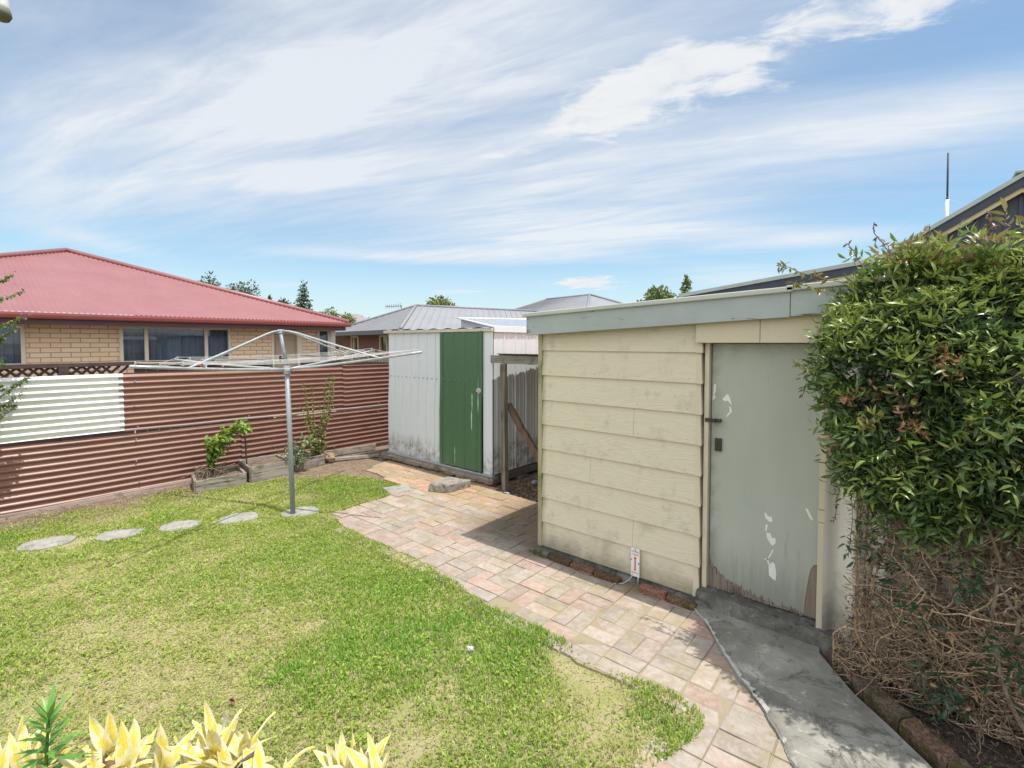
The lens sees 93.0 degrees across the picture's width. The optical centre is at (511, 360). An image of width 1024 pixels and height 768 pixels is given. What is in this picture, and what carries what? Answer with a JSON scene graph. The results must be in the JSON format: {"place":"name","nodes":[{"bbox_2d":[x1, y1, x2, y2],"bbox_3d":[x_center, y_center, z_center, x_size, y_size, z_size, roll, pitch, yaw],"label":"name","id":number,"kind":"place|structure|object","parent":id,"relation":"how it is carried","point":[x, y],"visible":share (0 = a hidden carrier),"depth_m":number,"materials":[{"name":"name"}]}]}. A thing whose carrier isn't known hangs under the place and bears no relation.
{"place":"outdoors","nodes":[
{"label":"outdoors","id":0,"kind":"place"},
{"bbox_2d":[0,0,12,22],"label":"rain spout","id":1,"kind":"object","parent":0,"point":[5,14],"visible":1,"depth_m":1.90,"materials":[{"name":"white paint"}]},
{"bbox_2d":[0,248,351,432],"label":"brick house","id":2,"kind":"structure","parent":0,"point":[174,317],"depth_m":9.93,"materials":[{"name":"brown brick"}]},
{"bbox_2d":[0,323,25,364],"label":"window","id":3,"kind":"structure","parent":2,"relation":"in","point":[14,350],"depth_m":8.22,"materials":[{"name":"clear glass"}]},
{"bbox_2d":[119,326,231,361],"bbox_3d":[-6.894,-0.341,10.028,0.222,0.735,1.950,2,3,40],"label":"window","id":4,"kind":"structure","parent":2,"relation":"in","point":[136,343],"depth_m":9.99,"materials":[{"name":"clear glass"}]},
{"bbox_2d":[274,334,295,416],"bbox_3d":[-5.477,0.345,11.719,0.052,1.975,0.550,2,3,40],"label":"door","id":5,"kind":"structure","parent":2,"relation":"in","point":[290,339],"depth_m":11.71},
{"bbox_2d":[318,330,329,360],"bbox_3d":[-4.868,-0.388,12.440,0.218,0.825,0.310,2,3,40],"label":"window","id":6,"kind":"structure","parent":2,"relation":"in","point":[322,334],"depth_m":12.49,"materials":[{"name":"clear glass"}]},
{"bbox_2d":[330,348,347,410],"bbox_3d":[-4.128,0.567,11.650,0.559,1.776,0.445,0,2,0],"label":"pale shrub","id":7,"kind":"object","parent":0,"point":[335,353],"visible":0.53,"depth_m":11.58,"materials":[{"name":"white plant"}]},
{"bbox_2d":[0,415,1023,767],"bbox_3d":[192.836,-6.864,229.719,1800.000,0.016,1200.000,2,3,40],"label":"ground","id":8,"kind":"structure","parent":0,"point":[596,685],"depth_m":2.74,"materials":[{"name":"green plant"}]},
{"bbox_2d":[0,271,34,426],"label":"flowering shrub","id":9,"kind":"object","parent":8,"relation":"on","point":[8,392],"visible":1,"depth_m":5.07,"materials":[{"name":"green plant"}]},
{"bbox_2d":[0,716,90,767],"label":"variegated plant","id":10,"kind":"object","parent":8,"relation":"on","point":[8,751],"visible":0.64,"depth_m":1.76,"materials":[{"name":"yellow plant"}]},
{"bbox_2d":[16,535,76,550],"bbox_3d":[-4.412,1.738,4.604,0.399,0.034,0.308,-1,2,-23],"label":"stepping stone","id":11,"kind":"object","parent":8,"relation":"on","point":[44,543],"visible":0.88,"depth_m":4.58,"materials":[{"name":"grey stone"}]},
{"bbox_2d":[14,680,97,767],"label":"lily shoot","id":12,"kind":"object","parent":8,"relation":"on","point":[48,713],"visible":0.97,"depth_m":1.69,"materials":[{"name":"green plant"}]},
{"bbox_2d":[55,709,156,767],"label":"variegated plant","id":13,"kind":"object","parent":8,"relation":"on","point":[123,747],"visible":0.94,"depth_m":1.78,"materials":[{"name":"yellow plant"}]},
{"bbox_2d":[103,760,114,767],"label":"dead leaf","id":14,"kind":"object","parent":13,"relation":"attached to","point":[108,763],"visible":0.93,"depth_m":1.71,"materials":[{"name":"brown plant"}]},
{"bbox_2d":[95,529,143,541],"bbox_3d":[-3.886,1.730,4.819,0.376,0.034,0.282,-1,2,-23],"label":"stepping stone","id":15,"kind":"object","parent":8,"relation":"on","point":[113,534],"visible":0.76,"depth_m":4.80,"materials":[{"name":"white stone"}]},
{"bbox_2d":[0,358,273,447],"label":"trellis fence","id":16,"kind":"object","parent":8,"relation":"on","point":[62,369],"visible":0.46,"depth_m":6.26,"materials":[{"name":"wood"}]},
{"bbox_2d":[125,721,206,767],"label":"variegated plant","id":17,"kind":"object","parent":8,"relation":"on","point":[164,757],"visible":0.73,"depth_m":1.75,"materials":[{"name":"yellow plant"}]},
{"bbox_2d":[159,520,200,531],"bbox_3d":[-3.454,1.721,5.051,0.331,0.034,0.365,2,3,40],"label":"stepping stone","id":18,"kind":"object","parent":8,"relation":"on","point":[174,525],"visible":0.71,"depth_m":5.03,"materials":[{"name":"white stone"}]},
{"bbox_2d":[0,452,368,528],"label":"dead leaf litter","id":19,"kind":"object","parent":8,"relation":"on","point":[113,501],"visible":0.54,"depth_m":5.71,"materials":[{"name":"brown plant"}]},
{"bbox_2d":[0,364,388,519],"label":"corrugated fence","id":20,"kind":"object","parent":8,"relation":"on","point":[41,477],"visible":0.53,"depth_m":6.27,"materials":[{"name":"brown metal"}]},
{"bbox_2d":[198,271,220,285],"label":"leafy tree","id":21,"kind":"object","parent":8,"relation":"on","point":[209,281],"visible":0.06,"depth_m":42.15,"materials":[{"name":"green plant"}]},
{"bbox_2d":[191,465,246,492],"bbox_3d":[-3.973,1.585,6.555,0.558,0.172,0.654,2,3,45],"label":"planter box","id":22,"kind":"object","parent":8,"relation":"on","point":[238,473],"visible":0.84,"depth_m":6.41,"materials":[{"name":"wood"}]},
{"bbox_2d":[176,417,252,479],"bbox_3d":[-3.965,1.172,6.590,0.678,0.759,0.753,0,2,6],"label":"leafy plant","id":23,"kind":"object","parent":22,"relation":"on","point":[215,447],"visible":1,"depth_m":6.51,"materials":[{"name":"green plant"}]},
{"bbox_2d":[165,699,275,767],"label":"variegated plant","id":24,"kind":"object","parent":8,"relation":"on","point":[222,747],"visible":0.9,"depth_m":1.77,"materials":[{"name":"yellow plant"}]},
{"bbox_2d":[220,711,226,732],"bbox_3d":[-1.071,1.343,1.799,0.020,0.082,0.028,2,3,40],"label":"dead leaf","id":25,"kind":"object","parent":24,"relation":"attached to","point":[225,721],"visible":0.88,"depth_m":1.80,"materials":[{"name":"beige plant"}]},
{"bbox_2d":[218,512,258,523],"bbox_3d":[-2.964,1.713,5.274,0.379,0.034,0.320,-1,2,-24],"label":"stepping stone","id":26,"kind":"object","parent":8,"relation":"on","point":[242,517],"visible":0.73,"depth_m":5.26,"materials":[{"name":"white stone"}]},
{"bbox_2d":[226,279,260,295],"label":"leafy tree","id":27,"kind":"object","parent":8,"relation":"on","point":[248,290],"visible":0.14,"depth_m":42.12,"materials":[{"name":"green plant"}]},
{"bbox_2d":[238,454,288,481],"bbox_3d":[-3.589,1.541,7.031,0.577,0.223,0.612,2,3,40],"label":"planter box","id":28,"kind":"object","parent":8,"relation":"on","point":[259,468],"visible":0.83,"depth_m":6.88,"materials":[{"name":"wood"}]},
{"bbox_2d":[244,433,246,463],"bbox_3d":[-3.714,1.287,6.783,0.045,0.611,0.018,0,2,3],"label":"garden stake","id":29,"kind":"object","parent":28,"relation":"in","point":[245,448],"visible":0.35,"depth_m":6.77,"materials":[{"name":"black metal"}]},
{"bbox_2d":[129,329,421,513],"bbox_3d":[-2.472,0.725,5.362,2.346,2.143,2.346,-1,2,-28],"label":"rotary clothesline","id":30,"kind":"object","parent":8,"relation":"on","point":[287,369],"visible":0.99,"depth_m":5.26,"materials":[{"name":"metal"}]},
{"bbox_2d":[243,735,313,767],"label":"variegated plant","id":31,"kind":"object","parent":8,"relation":"on","point":[257,760],"visible":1,"depth_m":1.72,"materials":[{"name":"yellow plant"}]},
{"bbox_2d":[238,751,254,762],"bbox_3d":[-0.938,1.410,1.737,0.082,0.032,0.015,-1,2,-18],"label":"dead leaf","id":32,"kind":"object","parent":31,"relation":"attached to","point":[249,756],"visible":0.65,"depth_m":1.74,"materials":[{"name":"grey plant"}]},
{"bbox_2d":[278,297,291,304],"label":"leafy tree","id":33,"kind":"object","parent":8,"relation":"on","point":[283,301],"visible":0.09,"depth_m":45.74,"materials":[{"name":"green plant"}]},
{"bbox_2d":[271,430,314,469],"bbox_3d":[-3.152,1.318,7.164,0.653,0.526,0.359,-2,3,-42],"label":"weedy plant","id":34,"kind":"object","parent":8,"relation":"on","point":[297,458],"visible":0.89,"depth_m":7.16,"materials":[{"name":"green plant"}]},
{"bbox_2d":[281,506,318,517],"bbox_3d":[-2.382,1.706,5.463,0.388,0.034,0.316,-1,2,-23],"label":"stepping stone","id":35,"kind":"object","parent":8,"relation":"on","point":[303,511],"visible":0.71,"depth_m":5.45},
{"bbox_2d":[293,280,312,309],"bbox_3d":[-17.119,-3.170,40.146,3.370,7.077,3.396,0,2,-1],"label":"conifer tree","id":36,"kind":"object","parent":8,"relation":"on","point":[303,295],"visible":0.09,"depth_m":39.88,"materials":[{"name":"green plant"}]},
{"bbox_2d":[282,450,324,471],"bbox_3d":[-3.228,1.545,7.551,0.502,0.176,0.592,2,3,40],"label":"planter box","id":37,"kind":"object","parent":8,"relation":"on","point":[316,460],"visible":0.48,"depth_m":7.47,"materials":[{"name":"wood"}]},
{"bbox_2d":[294,375,333,454],"bbox_3d":[-3.076,0.891,7.589,0.361,1.287,0.808,1,2,13],"label":"rose bush","id":38,"kind":"object","parent":37,"relation":"on","point":[317,444],"visible":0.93,"depth_m":7.68,"materials":[{"name":"green plant"}]},
{"bbox_2d":[324,452,334,461],"bbox_3d":[-2.889,1.536,7.739,0.195,0.160,0.196,2,3,40],"label":"tree stump","id":39,"kind":"object","parent":8,"relation":"on","point":[329,456],"visible":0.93,"depth_m":7.68,"materials":[{"name":"brown wood"}]},
{"bbox_2d":[319,306,340,316],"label":"leafy tree","id":40,"kind":"object","parent":8,"relation":"on","point":[333,313],"visible":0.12,"depth_m":41.78,"materials":[{"name":"green plant"}]},
{"bbox_2d":[300,355,388,366],"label":"dark rail fence","id":41,"kind":"object","parent":8,"relation":"on","point":[358,363],"visible":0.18,"depth_m":10.37,"materials":[{"name":"brown wood"}]},
{"bbox_2d":[340,312,355,322],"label":"leafy tree","id":42,"kind":"object","parent":8,"relation":"on","point":[350,319],"visible":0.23,"depth_m":43.77,"materials":[{"name":"green plant"}]},
{"bbox_2d":[323,444,375,455],"bbox_3d":[-2.767,1.532,8.326,0.911,0.109,0.035,-2,3,-41],"label":"loose board","id":43,"kind":"object","parent":8,"relation":"on","point":[362,448],"visible":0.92,"depth_m":8.34,"materials":[{"name":"grey wood"}]},
{"bbox_2d":[335,314,367,350],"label":"grey roofed house","id":44,"kind":"structure","parent":8,"relation":"on","point":[339,339],"depth_m":44.68,"materials":[{"name":"brick"}]},
{"bbox_2d":[0,473,706,767],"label":"lawn grass","id":45,"kind":"structure","parent":8,"relation":"on","point":[360,581],"depth_m":3.16,"materials":[{"name":"green plant"}]},
{"bbox_2d":[229,697,236,705],"bbox_3d":[-1.469,1.790,2.555,0.039,0.035,0.033,2,3,40],"label":"fallen leaf","id":46,"kind":"object","parent":45,"relation":"on","point":[232,700],"visible":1,"depth_m":2.56,"materials":[{"name":"brown plant"}]},
{"bbox_2d":[467,646,473,651],"bbox_3d":[-0.255,1.775,2.994,0.042,0.032,0.037,0,2,-3],"label":"pebble","id":47,"kind":"object","parent":45,"relation":"on","point":[470,648],"visible":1,"depth_m":2.98,"materials":[{"name":"white stone"}]},
{"bbox_2d":[313,722,393,767],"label":"variegated plant","id":48,"kind":"object","parent":8,"relation":"on","point":[343,756],"visible":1,"depth_m":1.77,"materials":[{"name":"yellow plant"}]},
{"bbox_2d":[333,453,377,460],"bbox_3d":[-2.567,1.577,7.944,0.734,0.053,0.070,-1,2,-26],"label":"loose board","id":49,"kind":"object","parent":8,"relation":"on","point":[355,457],"visible":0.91,"depth_m":7.92,"materials":[{"name":"grey wood"}]},
{"bbox_2d":[332,457,433,483],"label":"dead leaf litter","id":50,"kind":"object","parent":8,"relation":"on","point":[370,465],"visible":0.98,"depth_m":7.46,"materials":[{"name":"brown plant"}]},
{"bbox_2d":[383,484,412,492],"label":"paving slab","id":51,"kind":"structure","parent":8,"relation":"on","point":[403,488],"depth_m":6.26,"materials":[{"name":"stone"}]},
{"bbox_2d":[335,304,536,351],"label":"brick house","id":52,"kind":"structure","parent":8,"relation":"on","point":[366,334],"depth_m":19.50,"materials":[{"name":"grey metal"}]},
{"bbox_2d":[351,336,358,350],"bbox_3d":[-6.628,-0.408,20.638,0.878,1.315,0.235,2,3,45],"label":"window","id":53,"kind":"structure","parent":52,"relation":"in","point":[354,339],"depth_m":20.65,"materials":[{"name":"beige glass"}]},
{"bbox_2d":[379,335,388,350],"bbox_3d":[-4.493,-0.528,17.866,1.735,0.865,0.419,2,3,40],"label":"window","id":54,"kind":"structure","parent":52,"relation":"in","point":[383,339],"depth_m":18.31,"materials":[{"name":"beige glass"}]},
{"bbox_2d":[425,295,455,305],"bbox_3d":[-4.977,-2.056,34.081,2.928,5.336,2.674,2,3,40],"label":"leafy tree","id":55,"kind":"object","parent":8,"relation":"on","point":[438,301],"visible":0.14,"depth_m":33.73,"materials":[{"name":"green plant"}]},
{"bbox_2d":[381,326,537,484],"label":"garden shed","id":56,"kind":"structure","parent":8,"relation":"on","point":[444,406],"depth_m":6.89,"materials":[{"name":"white metal"}]},
{"bbox_2d":[439,331,482,472],"bbox_3d":[-0.734,0.538,6.739,0.855,1.900,0.053,2,3,40],"label":"sliding door","id":57,"kind":"structure","parent":56,"relation":"in","point":[461,353],"depth_m":6.73,"materials":[{"name":"green metal"}]},
{"bbox_2d":[457,317,526,327],"bbox_3d":[0.888,0.283,10.489,3.853,2.458,1.462,-1,2,-27],"label":"lean to","id":58,"kind":"object","parent":8,"relation":"on","point":[467,322],"visible":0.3,"depth_m":10.03,"materials":[{"name":"metal"}]},
{"bbox_2d":[490,353,537,491],"bbox_3d":[0.992,0.814,6.586,1.661,1.847,2.086,2,3,40],"label":"timber frame","id":59,"kind":"object","parent":8,"relation":"on","point":[506,359],"visible":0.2,"depth_m":6.17,"materials":[{"name":"wood"}]},
{"bbox_2d":[496,477,537,501],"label":"dead leaf litter","id":60,"kind":"object","parent":8,"relation":"on","point":[513,489],"visible":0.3,"depth_m":6.19,"materials":[{"name":"brown plant"}]},
{"bbox_2d":[514,293,622,311],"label":"grey roofed house","id":61,"kind":"structure","parent":8,"relation":"on","point":[569,302],"depth_m":24.12,"materials":[{"name":"metal"}]},
{"bbox_2d":[637,285,678,301],"bbox_3d":[7.323,-1.414,24.142,2.832,4.795,2.878,-2,3,-37],"label":"leafy tree","id":62,"kind":"object","parent":8,"relation":"on","point":[648,294],"visible":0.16,"depth_m":23.52,"materials":[{"name":"green plant"}]},
{"bbox_2d":[679,274,692,293],"bbox_3d":[7.900,-1.448,22.105,1.166,5.009,1.245,2,3,40],"label":"conifer tree","id":63,"kind":"object","parent":8,"relation":"on","point":[683,288],"visible":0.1,"depth_m":21.98,"materials":[{"name":"green plant"}]},
{"bbox_2d":[523,263,1023,702],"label":"weatherboard shed","id":64,"kind":"structure","parent":8,"relation":"on","point":[679,448],"depth_m":3.47,"materials":[{"name":"beige wood"}]},
{"bbox_2d":[631,547,639,577],"bbox_3d":[0.964,1.578,3.803,0.072,0.223,0.007,2,3,40],"label":"warning sign","id":65,"kind":"object","parent":64,"relation":"attached to","point":[635,562],"visible":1,"depth_m":3.80,"materials":[{"name":"white plastic"}]},
{"bbox_2d":[705,344,820,618],"bbox_3d":[1.671,0.770,3.286,0.700,1.773,0.117,2,3,40],"label":"door","id":66,"kind":"structure","parent":64,"relation":"in","point":[764,489],"depth_m":3.27,"materials":[{"name":"grey wood"}]},
{"bbox_2d":[827,646,877,700],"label":"kerb block","id":67,"kind":"structure","parent":8,"relation":"on","point":[857,684],"depth_m":2.70,"materials":[{"name":"brick"}]},
{"bbox_2d":[863,684,914,733],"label":"kerb block","id":68,"kind":"structure","parent":8,"relation":"on","point":[891,712],"depth_m":2.46,"materials":[{"name":"brick"}]},
{"bbox_2d":[776,197,1023,763],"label":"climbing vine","id":69,"kind":"object","parent":8,"relation":"on","point":[986,425],"visible":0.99,"depth_m":2.33,"materials":[{"name":"green plant"}]},
{"bbox_2d":[898,717,963,767],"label":"kerb block","id":70,"kind":"structure","parent":8,"relation":"on","point":[932,750],"depth_m":2.23,"materials":[{"name":"brick"}]},
{"bbox_2d":[853,657,1023,767],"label":"dead leaf litter","id":71,"kind":"object","parent":8,"relation":"on","point":[985,757],"visible":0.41,"depth_m":2.34,"materials":[{"name":"brown plant"}]},
{"bbox_2d":[948,759,972,767],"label":"kerb block","id":72,"kind":"structure","parent":8,"relation":"on","point":[958,763],"depth_m":2.10,"materials":[{"name":"concrete"}]},
{"bbox_2d":[0,0,1023,317],"label":"sky","id":73,"kind":"structure","parent":0,"point":[375,155],"materials":[{"name":"blue"}]},
{"bbox_2d":[322,460,792,767],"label":"brick paving","id":74,"kind":"structure","parent":0,"point":[745,739],"depth_m":3.56,"materials":[{"name":"brick"}]},
{"bbox_2d":[428,477,470,492],"bbox_3d":[-0.818,1.601,6.264,0.343,0.108,0.474,2,3,40],"label":"concrete block","id":75,"kind":"object","parent":74,"relation":"on","point":[448,484],"depth_m":6.17,"materials":[{"name":"grey concrete"}]},
{"bbox_2d":[529,546,550,558],"bbox_3d":[0.249,1.718,4.332,0.211,0.075,0.073,2,3,40],"label":"edging brick","id":76,"kind":"object","parent":74,"relation":"on","point":[538,551],"visible":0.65,"depth_m":4.31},
{"bbox_2d":[548,553,572,566],"bbox_3d":[0.417,1.726,4.184,0.221,0.070,0.074,2,3,40],"label":"edging brick","id":77,"kind":"object","parent":74,"relation":"on","point":[562,560],"visible":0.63,"depth_m":4.16,"materials":[{"name":"brown brick"}]},
{"bbox_2d":[570,561,595,575],"bbox_3d":[0.590,1.733,4.035,0.215,0.068,0.072,2,3,40],"label":"edging brick","id":78,"kind":"object","parent":74,"relation":"on","point":[578,566],"visible":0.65,"depth_m":4.02,"materials":[{"name":"red brick"}]},
{"bbox_2d":[594,569,621,584],"bbox_3d":[0.764,1.738,3.885,0.226,0.070,0.073,2,3,40],"label":"edging brick","id":79,"kind":"object","parent":74,"relation":"on","point":[606,576],"visible":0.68,"depth_m":3.86,"materials":[{"name":"brown brick"}]},
{"bbox_2d":[639,583,667,599],"bbox_3d":[1.062,1.742,3.645,0.200,0.080,0.070,2,3,36],"label":"edging brick","id":80,"kind":"object","parent":74,"relation":"on","point":[654,591],"visible":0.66,"depth_m":3.62,"materials":[{"name":"red brick"}]},
{"bbox_2d":[666,593,697,610],"bbox_3d":[1.223,1.753,3.502,0.211,0.070,0.075,2,3,40],"label":"edging brick","id":81,"kind":"object","parent":74,"relation":"on","point":[684,603],"visible":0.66,"depth_m":3.48,"materials":[{"name":"brown brick"}]},
{"bbox_2d":[694,605,931,767],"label":"concrete path","id":82,"kind":"structure","parent":0,"point":[804,693],"depth_m":2.51,"materials":[{"name":"grey concrete"}]},
{"bbox_2d":[694,608,799,767],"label":"path edge","id":83,"kind":"object","parent":82,"relation":"on","point":[763,704],"visible":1,"depth_m":2.62,"materials":[{"name":"concrete"}]},
{"bbox_2d":[679,169,1023,296],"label":"gabled house","id":84,"kind":"structure","parent":0,"point":[1010,192],"depth_m":6.88,"materials":[{"name":"grey metal"}]},
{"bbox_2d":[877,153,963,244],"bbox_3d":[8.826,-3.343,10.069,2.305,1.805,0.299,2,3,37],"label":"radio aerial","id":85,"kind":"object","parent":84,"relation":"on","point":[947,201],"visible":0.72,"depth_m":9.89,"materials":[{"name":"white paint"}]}
]}

